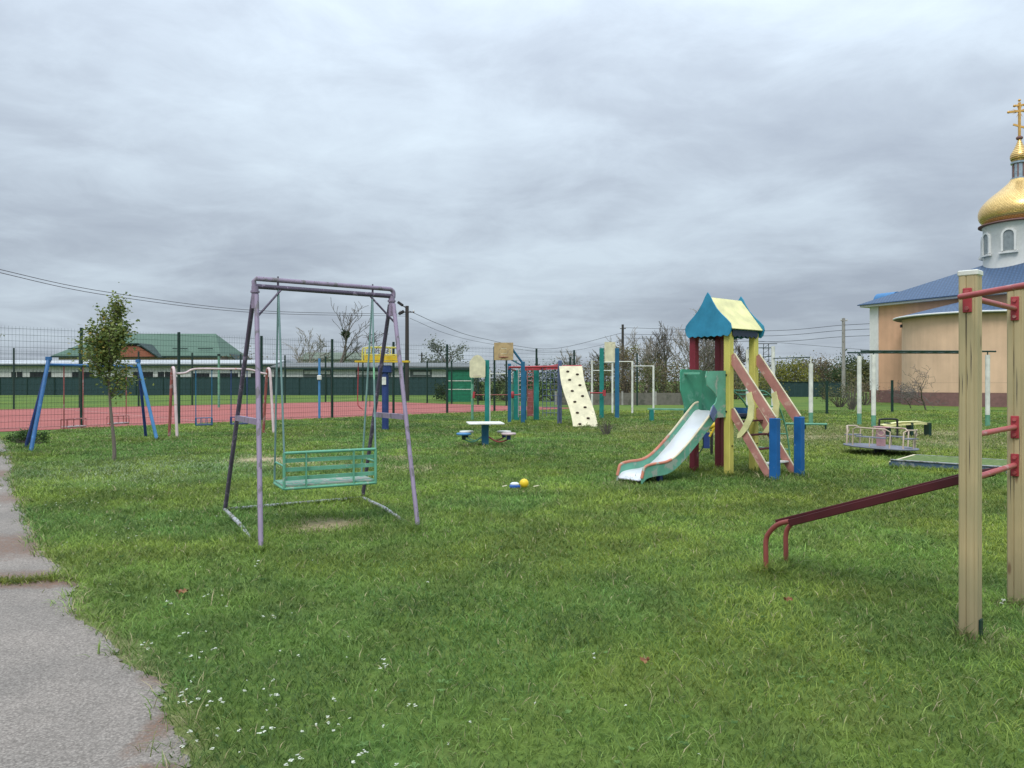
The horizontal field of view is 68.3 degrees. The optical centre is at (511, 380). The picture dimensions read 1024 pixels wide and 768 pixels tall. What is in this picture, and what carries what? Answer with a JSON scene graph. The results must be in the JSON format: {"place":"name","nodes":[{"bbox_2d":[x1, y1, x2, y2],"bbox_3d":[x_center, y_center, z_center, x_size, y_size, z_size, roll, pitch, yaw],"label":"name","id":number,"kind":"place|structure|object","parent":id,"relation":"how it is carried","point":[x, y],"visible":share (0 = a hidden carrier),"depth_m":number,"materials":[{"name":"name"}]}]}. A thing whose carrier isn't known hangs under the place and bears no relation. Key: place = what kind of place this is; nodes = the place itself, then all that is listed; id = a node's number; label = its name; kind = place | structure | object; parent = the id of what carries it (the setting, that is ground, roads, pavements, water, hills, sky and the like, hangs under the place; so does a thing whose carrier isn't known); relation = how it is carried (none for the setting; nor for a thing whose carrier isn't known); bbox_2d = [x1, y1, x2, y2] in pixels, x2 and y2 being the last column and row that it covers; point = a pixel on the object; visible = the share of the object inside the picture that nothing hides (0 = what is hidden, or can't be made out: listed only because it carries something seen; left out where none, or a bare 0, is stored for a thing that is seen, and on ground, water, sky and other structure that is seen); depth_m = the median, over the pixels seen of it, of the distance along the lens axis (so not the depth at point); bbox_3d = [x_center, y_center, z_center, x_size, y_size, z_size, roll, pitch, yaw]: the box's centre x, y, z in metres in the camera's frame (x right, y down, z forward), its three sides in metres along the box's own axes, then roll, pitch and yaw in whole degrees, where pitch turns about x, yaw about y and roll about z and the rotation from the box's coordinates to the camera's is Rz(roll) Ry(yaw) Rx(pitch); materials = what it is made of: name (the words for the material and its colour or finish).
{"place":"outdoors","nodes":[
{"label":"outdoors","id":0,"kind":"place"},
{"bbox_2d":[0,440,190,767],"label":"path","id":1,"kind":"structure","parent":0,"point":[62,705],"depth_m":3.91,"materials":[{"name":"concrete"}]},
{"bbox_2d":[300,352,372,362],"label":"farm building","id":2,"kind":"structure","parent":0,"point":[337,355],"depth_m":126.01,"materials":[{"name":"white stone"}]},
{"bbox_2d":[0,381,1023,767],"bbox_3d":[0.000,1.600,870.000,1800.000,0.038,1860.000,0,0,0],"label":"ground","id":3,"kind":"structure","parent":0,"point":[800,403],"depth_m":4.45,"materials":[{"name":"green plant"}]},
{"bbox_2d":[0,425,51,443],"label":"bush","id":4,"kind":"object","parent":3,"relation":"on","point":[21,436],"visible":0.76,"depth_m":18.80,"materials":[{"name":"green plant"}]},
{"bbox_2d":[24,357,157,450],"bbox_3d":[-10.473,0.541,19.077,1.200,2.252,4.590,0,0,16],"label":"swing gantry","id":5,"kind":"object","parent":3,"relation":"on","point":[34,423],"visible":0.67,"depth_m":17.75,"materials":[{"name":"blue metal"}]},
{"bbox_2d":[60,366,85,428],"bbox_3d":[-10.695,0.376,18.426,0.193,1.562,0.675,0,0,13],"label":"playground swing","id":6,"kind":"object","parent":5,"relation":"hanging from","point":[73,426],"visible":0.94,"depth_m":18.31,"materials":[{"name":"red paint"}]},
{"bbox_2d":[107,377,128,424],"bbox_3d":[-10.365,0.376,19.876,0.193,1.562,0.675,0,0,13],"label":"playground swing","id":7,"kind":"object","parent":5,"relation":"hanging from","point":[123,422],"visible":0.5,"depth_m":19.95,"materials":[{"name":"red paint"}]},
{"bbox_2d":[67,282,153,460],"bbox_3d":[-7.986,-0.144,15.104,1.525,3.609,1.423,0,0,-15],"label":"young tree","id":8,"kind":"object","parent":3,"relation":"on","point":[103,351],"visible":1,"depth_m":15.02,"materials":[{"name":"green plant"}]},
{"bbox_2d":[0,360,292,376],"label":"long shed","id":9,"kind":"structure","parent":3,"relation":"on","point":[26,368],"depth_m":95.00,"materials":[{"name":"white paint"}]},
{"bbox_2d":[30,370,50,376],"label":"window","id":10,"kind":"structure","parent":9,"relation":"in","point":[32,374],"depth_m":94.93,"materials":[{"name":"glass"}]},
{"bbox_2d":[134,370,152,376],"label":"window","id":11,"kind":"structure","parent":9,"relation":"in","point":[145,374],"depth_m":94.93,"materials":[{"name":"glass"}]},
{"bbox_2d":[51,334,242,359],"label":"house","id":12,"kind":"structure","parent":3,"relation":"on","point":[210,342],"depth_m":132.24,"materials":[{"name":"paint"}]},
{"bbox_2d":[0,348,363,408],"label":"court fence","id":13,"kind":"object","parent":3,"relation":"on","point":[133,363],"visible":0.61,"depth_m":48.06,"materials":[{"name":"green metal"}]},
{"bbox_2d":[168,366,274,438],"bbox_3d":[-8.380,0.624,21.850,2.769,2.066,1.012,0,0,-33],"label":"swing gantry","id":14,"kind":"object","parent":3,"relation":"on","point":[173,373],"visible":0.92,"depth_m":21.47,"materials":[{"name":"white metal"}]},
{"bbox_2d":[195,370,212,425],"bbox_3d":[-8.802,0.466,21.572,0.512,1.652,0.192,0,0,-33],"label":"playground swing","id":15,"kind":"object","parent":14,"relation":"hanging from","point":[211,423],"visible":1,"depth_m":21.55,"materials":[{"name":"blue paint"}]},
{"bbox_2d":[230,370,247,424],"bbox_3d":[-7.989,0.466,22.108,0.534,1.652,0.192,0,0,-33],"label":"playground swing","id":16,"kind":"object","parent":14,"relation":"hanging from","point":[231,417],"visible":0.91,"depth_m":22.04,"materials":[{"name":"blue paint"}]},
{"bbox_2d":[0,377,445,394],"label":"sheet fence","id":17,"kind":"object","parent":3,"relation":"on","point":[310,383],"visible":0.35,"depth_m":84.02,"materials":[{"name":"green metal"}]},
{"bbox_2d":[0,401,568,431],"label":"sports court","id":18,"kind":"object","parent":3,"relation":"on","point":[46,420],"visible":0.72,"depth_m":37.83,"materials":[{"name":"red rubber"}]},
{"bbox_2d":[3,402,490,427],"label":"court lines","id":19,"kind":"object","parent":18,"relation":"on","point":[209,414],"visible":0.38,"depth_m":35.45,"materials":[{"name":"paint"}]},
{"bbox_2d":[0,326,574,428],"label":"court fence","id":20,"kind":"object","parent":3,"relation":"on","point":[494,375],"visible":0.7,"depth_m":30.25,"materials":[{"name":"green metal"}]},
{"bbox_2d":[282,327,337,362],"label":"bare tree","id":21,"kind":"object","parent":3,"relation":"on","point":[309,353],"visible":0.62,"depth_m":120.39,"materials":[{"name":"plant"}]},
{"bbox_2d":[317,358,321,417],"bbox_3d":[-8.048,0.341,31.570,0.170,2.557,0.159,0,0,0],"label":"blue post","id":22,"kind":"object","parent":3,"relation":"on","point":[319,377],"visible":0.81,"depth_m":31.56,"materials":[{"name":"metal"}]},
{"bbox_2d":[223,276,419,548],"bbox_3d":[-2.180,0.260,8.585,1.880,2.810,2.481,0,0,-31],"label":"swing gantry","id":23,"kind":"object","parent":3,"relation":"on","point":[254,306],"visible":0.81,"depth_m":8.50,"materials":[{"name":"purple metal"}]},
{"bbox_2d":[273,290,376,490],"bbox_3d":[-2.064,0.072,8.527,1.152,2.189,0.566,0,0,-30],"label":"bench swing","id":24,"kind":"object","parent":23,"relation":"hanging from","point":[316,481],"visible":1,"depth_m":8.35,"materials":[{"name":"green paint"}]},
{"bbox_2d":[331,301,381,362],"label":"bare tree","id":25,"kind":"object","parent":3,"relation":"on","point":[348,329],"visible":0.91,"depth_m":111.44,"materials":[{"name":"grey plant"}]},
{"bbox_2d":[337,331,391,362],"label":"bare tree","id":26,"kind":"object","parent":3,"relation":"on","point":[376,350],"visible":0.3,"depth_m":121.26,"materials":[{"name":"brown plant"}]},
{"bbox_2d":[270,363,475,392],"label":"long shed","id":27,"kind":"structure","parent":3,"relation":"on","point":[415,372],"depth_m":91.88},
{"bbox_2d":[355,347,409,429],"bbox_3d":[-4.194,0.260,24.495,1.720,2.721,0.510,0,0,0],"label":"yellow basket stand","id":28,"kind":"object","parent":3,"relation":"on","point":[387,370],"visible":0.73,"depth_m":24.39,"materials":[{"name":"blue paint"}]},
{"bbox_2d":[397,301,413,400],"bbox_3d":[-8.438,-2.330,59.916,1.364,7.960,0.462,0,0,-15],"label":"utility pole","id":29,"kind":"object","parent":3,"relation":"on","point":[406,312],"visible":0.91,"depth_m":59.86,"materials":[{"name":"brown wood"}]},
{"bbox_2d":[0,269,376,313],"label":"overhead cable","id":30,"kind":"object","parent":29,"relation":"attached to","point":[171,301],"visible":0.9,"depth_m":44.02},
{"bbox_2d":[0,272,380,315],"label":"overhead cable","id":31,"kind":"object","parent":29,"relation":"attached to","point":[178,305],"visible":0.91,"depth_m":44.31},
{"bbox_2d":[430,381,445,400],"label":"hedge bush","id":32,"kind":"object","parent":3,"relation":"on","point":[440,389],"visible":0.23,"depth_m":61.59,"materials":[{"name":"plant"}]},
{"bbox_2d":[419,333,469,362],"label":"bare tree","id":33,"kind":"object","parent":3,"relation":"on","point":[433,345],"visible":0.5,"depth_m":101.21,"materials":[{"name":"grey plant"}]},
{"bbox_2d":[445,368,473,401],"bbox_3d":[-4.000,0.320,58.500,2.200,2.560,2.500,0,0,0],"label":"green kiosk","id":34,"kind":"object","parent":3,"relation":"on","point":[463,376],"visible":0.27,"depth_m":57.40,"materials":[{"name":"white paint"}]},
{"bbox_2d":[362,357,570,406],"bbox_3d":[-4.143,0.120,51.870,21.279,3.040,0.081,0,0,44],"label":"court fence","id":35,"kind":"object","parent":3,"relation":"on","point":[505,379],"visible":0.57,"depth_m":51.82,"materials":[{"name":"green metal"}]},
{"bbox_2d":[470,355,489,420],"bbox_3d":[-1.027,0.360,25.782,0.754,2.499,0.445,0,0,-25],"label":"basketball stand","id":36,"kind":"object","parent":3,"relation":"on","point":[479,366],"visible":0.87,"depth_m":25.80,"materials":[{"name":"teal paint"}]},
{"bbox_2d":[456,421,515,445],"bbox_3d":[-0.620,1.314,18.550,1.440,0.592,1.100,0,0,0],"label":"picnic table","id":37,"kind":"object","parent":3,"relation":"on","point":[484,437],"visible":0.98,"depth_m":18.41,"materials":[{"name":"white paint"}]},
{"bbox_2d":[474,368,504,399],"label":"hedge bush","id":38,"kind":"object","parent":3,"relation":"on","point":[480,390],"visible":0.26,"depth_m":61.68,"materials":[{"name":"plant"}]},
{"bbox_2d":[471,384,512,419],"bbox_3d":[-0.799,0.874,30.352,1.706,1.491,0.204,0,0,0],"label":"stepper rail","id":39,"kind":"object","parent":3,"relation":"on","point":[473,394],"visible":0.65,"depth_m":30.35,"materials":[{"name":"metal"}]},
{"bbox_2d":[0,449,1004,765],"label":"white flowers","id":40,"kind":"object","parent":3,"relation":"on","point":[274,679],"visible":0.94,"depth_m":3.66,"materials":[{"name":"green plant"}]},
{"bbox_2d":[474,365,541,400],"bbox_3d":[-0.483,0.291,61.126,6.429,3.821,3.938,0,0,0],"label":"hedge bush","id":41,"kind":"object","parent":3,"relation":"on","point":[500,396],"visible":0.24,"depth_m":61.01,"materials":[{"name":"green plant"}]},
{"bbox_2d":[494,343,524,422],"bbox_3d":[0.003,0.102,27.629,1.235,2.996,0.512,0,0,-26],"label":"basketball stand","id":42,"kind":"object","parent":3,"relation":"on","point":[504,351],"visible":0.96,"depth_m":27.60,"materials":[{"name":"blue paint"}]},
{"bbox_2d":[30,460,1023,767],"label":"broadleaf weeds","id":43,"kind":"object","parent":3,"relation":"on","point":[362,744],"visible":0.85,"depth_m":3.84,"materials":[{"name":"green plant"}]},
{"bbox_2d":[498,362,557,400],"bbox_3d":[1.718,0.434,60.211,5.684,4.051,4.197,0,0,0],"label":"hedge bush","id":44,"kind":"object","parent":3,"relation":"on","point":[531,382],"visible":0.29,"depth_m":59.89,"materials":[{"name":"plant"}]},
{"bbox_2d":[526,358,562,400],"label":"hedge bush","id":45,"kind":"object","parent":3,"relation":"on","point":[554,381],"visible":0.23,"depth_m":59.83,"materials":[{"name":"green plant"}]},
{"bbox_2d":[508,360,581,423],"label":"climbing complex","id":46,"kind":"structure","parent":3,"relation":"on","point":[514,394],"depth_m":28.99,"materials":[{"name":"blue paint"}]},
{"bbox_2d":[556,348,590,373],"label":"bare tree","id":47,"kind":"object","parent":3,"relation":"on","point":[576,360],"visible":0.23,"depth_m":90.68,"materials":[{"name":"brown plant"}]},
{"bbox_2d":[557,366,596,426],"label":"climbing wall","id":48,"kind":"structure","parent":3,"relation":"on","point":[580,406],"depth_m":26.63,"materials":[{"name":"beige paint"}]},
{"bbox_2d":[553,357,614,392],"bbox_3d":[5.799,0.469,58.026,5.170,4.600,4.237,0,0,13],"label":"hedge bush","id":49,"kind":"object","parent":3,"relation":"on","point":[588,379],"visible":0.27,"depth_m":57.76,"materials":[{"name":"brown plant"}]},
{"bbox_2d":[587,347,619,387],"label":"bare tree","id":50,"kind":"object","parent":3,"relation":"on","point":[596,356],"visible":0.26,"depth_m":85.41,"materials":[{"name":"brown plant"}]},
{"bbox_2d":[587,414,620,434],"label":"shrub","id":51,"kind":"object","parent":3,"relation":"on","point":[606,430],"visible":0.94,"depth_m":22.17,"materials":[{"name":"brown plant"}]},
{"bbox_2d":[590,342,618,417],"bbox_3d":[3.905,-0.022,31.867,1.255,3.244,0.435,0,0,0],"label":"basketball stand","id":52,"kind":"object","parent":3,"relation":"on","point":[609,352],"visible":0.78,"depth_m":31.91,"materials":[{"name":"teal paint"}]},
{"bbox_2d":[585,357,643,392],"bbox_3d":[7.406,0.297,57.978,5.462,4.735,4.216,0,0,0],"label":"hedge bush","id":53,"kind":"object","parent":3,"relation":"on","point":[608,375],"visible":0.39,"depth_m":57.78,"materials":[{"name":"green plant"}]},
{"bbox_2d":[555,391,682,404],"bbox_3d":[7.300,1.160,50.000,8.920,0.920,0.120,0,0,0],"label":"concrete fence","id":54,"kind":"object","parent":3,"relation":"on","point":[660,398],"visible":0.57,"depth_m":49.96,"materials":[{"name":"concrete"}]},
{"bbox_2d":[591,360,653,412],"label":"pull up bars","id":55,"kind":"object","parent":3,"relation":"on","point":[632,366],"visible":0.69,"depth_m":36.46,"materials":[{"name":"white paint"}]},
{"bbox_2d":[620,324,625,374],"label":"utility pole","id":56,"kind":"object","parent":3,"relation":"on","point":[622,336],"visible":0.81,"depth_m":89.88,"materials":[{"name":"brown wood"}]},
{"bbox_2d":[410,311,619,348],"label":"overhead cable","id":57,"kind":"object","parent":56,"relation":"attached to","point":[500,342],"visible":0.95,"depth_m":76.33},
{"bbox_2d":[636,335,869,341],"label":"overhead cable","id":58,"kind":"object","parent":56,"relation":"attached to","point":[748,341],"visible":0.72,"depth_m":77.38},
{"bbox_2d":[605,326,643,380],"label":"bare tree","id":59,"kind":"object","parent":3,"relation":"on","point":[634,347],"visible":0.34,"depth_m":91.63,"materials":[{"name":"brown plant"}]},
{"bbox_2d":[604,341,649,392],"bbox_3d":[8.226,-0.561,53.973,3.071,4.802,3.204,0,0,44],"label":"bare tree","id":60,"kind":"object","parent":3,"relation":"on","point":[625,388],"visible":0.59,"depth_m":53.83,"materials":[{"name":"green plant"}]},
{"bbox_2d":[636,353,637,405],"bbox_3d":[8.100,-0.100,48.900,0.090,3.400,0.090,0,0,0],"label":"fence post","id":61,"kind":"object","parent":3,"relation":"on","point":[636,379],"visible":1,"depth_m":48.86,"materials":[{"name":"green metal"}]},
{"bbox_2d":[614,358,679,392],"bbox_3d":[10.313,0.489,57.831,5.808,4.474,3.844,0,0,0],"label":"hedge bush","id":62,"kind":"object","parent":3,"relation":"on","point":[648,389],"visible":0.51,"depth_m":57.81,"materials":[{"name":"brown plant"}]},
{"bbox_2d":[634,336,671,392],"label":"bare tree","id":63,"kind":"object","parent":3,"relation":"on","point":[647,356],"visible":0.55,"depth_m":88.37,"materials":[{"name":"brown plant"}]},
{"bbox_2d":[633,351,679,392],"bbox_3d":[12.072,0.263,59.927,5.498,5.349,4.546,0,0,17],"label":"hedge bush","id":64,"kind":"object","parent":3,"relation":"on","point":[665,376],"visible":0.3,"depth_m":59.78,"materials":[{"name":"brown plant"}]},
{"bbox_2d":[642,321,676,392],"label":"bare tree","id":65,"kind":"object","parent":3,"relation":"on","point":[664,342],"visible":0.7,"depth_m":89.43,"materials":[{"name":"brown plant"}]},
{"bbox_2d":[647,408,684,420],"bbox_3d":[6.203,1.344,29.901,1.644,0.511,0.568,0,0,12],"label":"bench","id":66,"kind":"object","parent":3,"relation":"on","point":[651,414],"visible":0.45,"depth_m":29.77,"materials":[{"name":"teal paint"}]},
{"bbox_2d":[647,355,709,392],"bbox_3d":[13.406,0.145,61.009,5.621,4.888,4.898,0,0,0],"label":"hedge bush","id":67,"kind":"object","parent":3,"relation":"on","point":[677,385],"visible":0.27,"depth_m":60.72,"materials":[{"name":"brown plant"}]},
{"bbox_2d":[660,307,714,379],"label":"bare tree","id":68,"kind":"object","parent":3,"relation":"on","point":[680,334],"visible":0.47,"depth_m":92.64,"materials":[{"name":"brown plant"}]},
{"bbox_2d":[699,422,714,454],"bbox_3d":[3.961,1.325,16.134,1.016,0.930,0.227,0,0,-15],"label":"spring rocker","id":69,"kind":"object","parent":3,"relation":"on","point":[707,437],"visible":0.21,"depth_m":16.18,"materials":[{"name":"yellow paint"}]},
{"bbox_2d":[699,339,714,370],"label":"bare tree","id":70,"kind":"object","parent":3,"relation":"on","point":[706,353],"visible":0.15,"depth_m":97.25,"materials":[{"name":"brown plant"}]},
{"bbox_2d":[616,292,804,483],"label":"play tower","id":71,"kind":"structure","parent":3,"relation":"on","point":[708,396],"depth_m":12.77,"materials":[{"name":"blue paint"}]},
{"bbox_2d":[699,338,737,370],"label":"bare tree","id":72,"kind":"object","parent":3,"relation":"on","point":[704,349],"visible":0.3,"depth_m":91.09,"materials":[{"name":"brown plant"}]},
{"bbox_2d":[734,340,762,388],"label":"bare tree","id":73,"kind":"object","parent":3,"relation":"on","point":[739,352],"visible":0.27,"depth_m":98.18,"materials":[{"name":"brown plant"}]},
{"bbox_2d":[734,371,768,398],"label":"hedge bush","id":74,"kind":"object","parent":3,"relation":"on","point":[737,392],"visible":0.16,"depth_m":65.81,"materials":[{"name":"green plant"}]},
{"bbox_2d":[736,371,795,397],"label":"hedge bush","id":75,"kind":"object","parent":3,"relation":"on","point":[763,383],"visible":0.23,"depth_m":69.66,"materials":[{"name":"green plant"}]},
{"bbox_2d":[746,346,812,422],"bbox_3d":[10.727,0.058,30.700,0.156,3.124,6.754,0,0,-2],"label":"bar row","id":76,"kind":"object","parent":3,"relation":"on","point":[772,356],"visible":0.62,"depth_m":28.91,"materials":[{"name":"white paint"}]},
{"bbox_2d":[758,357,804,381],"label":"tree","id":77,"kind":"object","parent":3,"relation":"on","point":[776,371],"visible":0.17,"depth_m":149.39,"materials":[{"name":"green plant"}]},
{"bbox_2d":[738,382,849,396],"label":"sheet fence","id":78,"kind":"object","parent":3,"relation":"on","point":[799,389],"visible":0.28,"depth_m":75.02,"materials":[{"name":"green metal"}]},
{"bbox_2d":[775,355,822,381],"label":"tree","id":79,"kind":"object","parent":3,"relation":"on","point":[794,369],"visible":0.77,"depth_m":144.28,"materials":[{"name":"green plant"}]},
{"bbox_2d":[787,354,824,377],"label":"tree","id":80,"kind":"object","parent":3,"relation":"on","point":[802,363],"visible":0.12,"depth_m":159.63,"materials":[{"name":"green plant"}]},
{"bbox_2d":[786,423,826,428],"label":"balance beam","id":81,"kind":"structure","parent":3,"relation":"on","point":[825,424],"depth_m":24.47,"materials":[{"name":"green metal"}]},
{"bbox_2d":[794,350,840,381],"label":"tree","id":82,"kind":"object","parent":3,"relation":"on","point":[823,365],"visible":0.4,"depth_m":149.53,"materials":[{"name":"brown plant"}]},
{"bbox_2d":[815,380,832,398],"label":"fir","id":83,"kind":"object","parent":3,"relation":"on","point":[822,391],"visible":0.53,"depth_m":65.98,"materials":[{"name":"plant"}]},
{"bbox_2d":[815,372,863,406],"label":"shrub","id":84,"kind":"object","parent":3,"relation":"on","point":[836,403],"visible":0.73,"depth_m":45.87,"materials":[{"name":"green plant"}]},
{"bbox_2d":[818,349,868,389],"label":"tree","id":85,"kind":"object","parent":3,"relation":"on","point":[834,371],"visible":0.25,"depth_m":119.66,"materials":[{"name":"plant"}]},
{"bbox_2d":[841,318,846,397],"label":"utility pole","id":86,"kind":"object","parent":3,"relation":"on","point":[843,320],"visible":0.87,"depth_m":69.86,"materials":[{"name":"concrete"}]},
{"bbox_2d":[832,366,869,409],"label":"shrub","id":87,"kind":"object","parent":3,"relation":"on","point":[852,403],"visible":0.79,"depth_m":41.95,"materials":[{"name":"green plant"}]},
{"bbox_2d":[837,356,869,389],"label":"tree","id":88,"kind":"object","parent":3,"relation":"on","point":[866,366],"visible":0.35,"depth_m":111.59,"materials":[{"name":"green plant"}]},
{"bbox_2d":[849,378,885,404],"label":"shrub","id":89,"kind":"object","parent":3,"relation":"on","point":[865,398],"visible":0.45,"depth_m":49.97,"materials":[{"name":"green plant"}]},
{"bbox_2d":[763,467,995,572],"bbox_3d":[2.690,1.111,5.732,0.403,1.039,1.711,0,0,-35],"label":"sit up bench","id":90,"kind":"object","parent":3,"relation":"on","point":[878,499],"visible":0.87,"depth_m":5.61,"materials":[{"name":"red paint"}]},
{"bbox_2d":[843,425,918,452],"bbox_3d":[8.050,1.326,16.500,1.498,0.681,1.500,0,0,0],"label":"roundabout","id":91,"kind":"object","parent":3,"relation":"on","point":[880,445],"visible":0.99,"depth_m":16.35,"materials":[{"name":"pink metal"}]},
{"bbox_2d":[878,418,898,437],"bbox_3d":[10.464,1.327,21.000,0.560,0.587,0.056,0,0,0],"label":"hoop rail","id":92,"kind":"object","parent":3,"relation":"on","point":[897,424],"visible":0.77,"depth_m":20.98,"materials":[{"name":"metal"}]},
{"bbox_2d":[825,380,958,413],"bbox_3d":[20.016,0.784,38.789,12.968,1.632,6.413,0,0,0],"label":"church fence","id":93,"kind":"object","parent":3,"relation":"on","point":[827,393],"visible":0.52,"depth_m":37.72,"materials":[{"name":"green metal"}]},
{"bbox_2d":[880,421,931,435],"bbox_3d":[11.393,1.389,21.806,1.593,0.442,0.462,0,0,-8],"label":"yellow bench","id":94,"kind":"object","parent":3,"relation":"on","point":[927,427],"visible":0.72,"depth_m":21.68,"materials":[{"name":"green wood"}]},
{"bbox_2d":[886,381,925,407],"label":"bare shrub","id":95,"kind":"object","parent":3,"relation":"on","point":[905,396],"visible":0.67,"depth_m":43.77,"materials":[{"name":"brown plant"}]},
{"bbox_2d":[890,365,942,409],"bbox_3d":[21.477,0.382,40.457,2.266,2.572,2.836,0,0,-11],"label":"bare shrub","id":96,"kind":"object","parent":3,"relation":"on","point":[913,389],"visible":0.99,"depth_m":40.26,"materials":[{"name":"brown plant"}]},
{"bbox_2d":[847,350,995,426],"bbox_3d":[14.550,0.285,26.795,5.316,2.670,1.633,0,0,-4],"label":"overhead ladder","id":97,"kind":"object","parent":3,"relation":"on","point":[873,389],"visible":0.68,"depth_m":26.14,"materials":[{"name":"white metal"}]},
{"bbox_2d":[889,454,1006,473],"bbox_3d":[8.215,1.546,13.976,1.845,0.209,1.860,0,0,41],"label":"sandbox","id":98,"kind":"object","parent":3,"relation":"on","point":[913,460],"visible":0.45,"depth_m":13.77,"materials":[{"name":"paint"}]},
{"bbox_2d":[957,269,1023,640],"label":"workout station","id":99,"kind":"object","parent":3,"relation":"on","point":[972,475],"visible":0.96,"depth_m":4.67,"materials":[{"name":"beige wood"}]},
{"bbox_2d":[0,0,1023,380],"label":"sky","id":100,"kind":"structure","parent":0,"point":[546,175],"materials":[{"name":"grey"}]},
{"bbox_2d":[857,99,1023,406],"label":"church","id":101,"kind":"structure","parent":0,"point":[925,316],"depth_m":51.28,"materials":[{"name":"paint"}]},
{"bbox_2d":[979,232,991,257],"bbox_3d":[33.423,-9.605,53.293,0.280,1.730,1.150,0,0,5],"label":"window","id":102,"kind":"structure","parent":101,"relation":"in","point":[986,238],"depth_m":53.25,"materials":[{"name":"white paint"}]},
{"bbox_2d":[998,228,1018,253],"bbox_3d":[33.947,-9.605,51.641,0.280,1.730,1.150,0,0,-40],"label":"window","id":103,"kind":"structure","parent":101,"relation":"in","point":[1008,235],"depth_m":51.63,"materials":[{"name":"white paint"}]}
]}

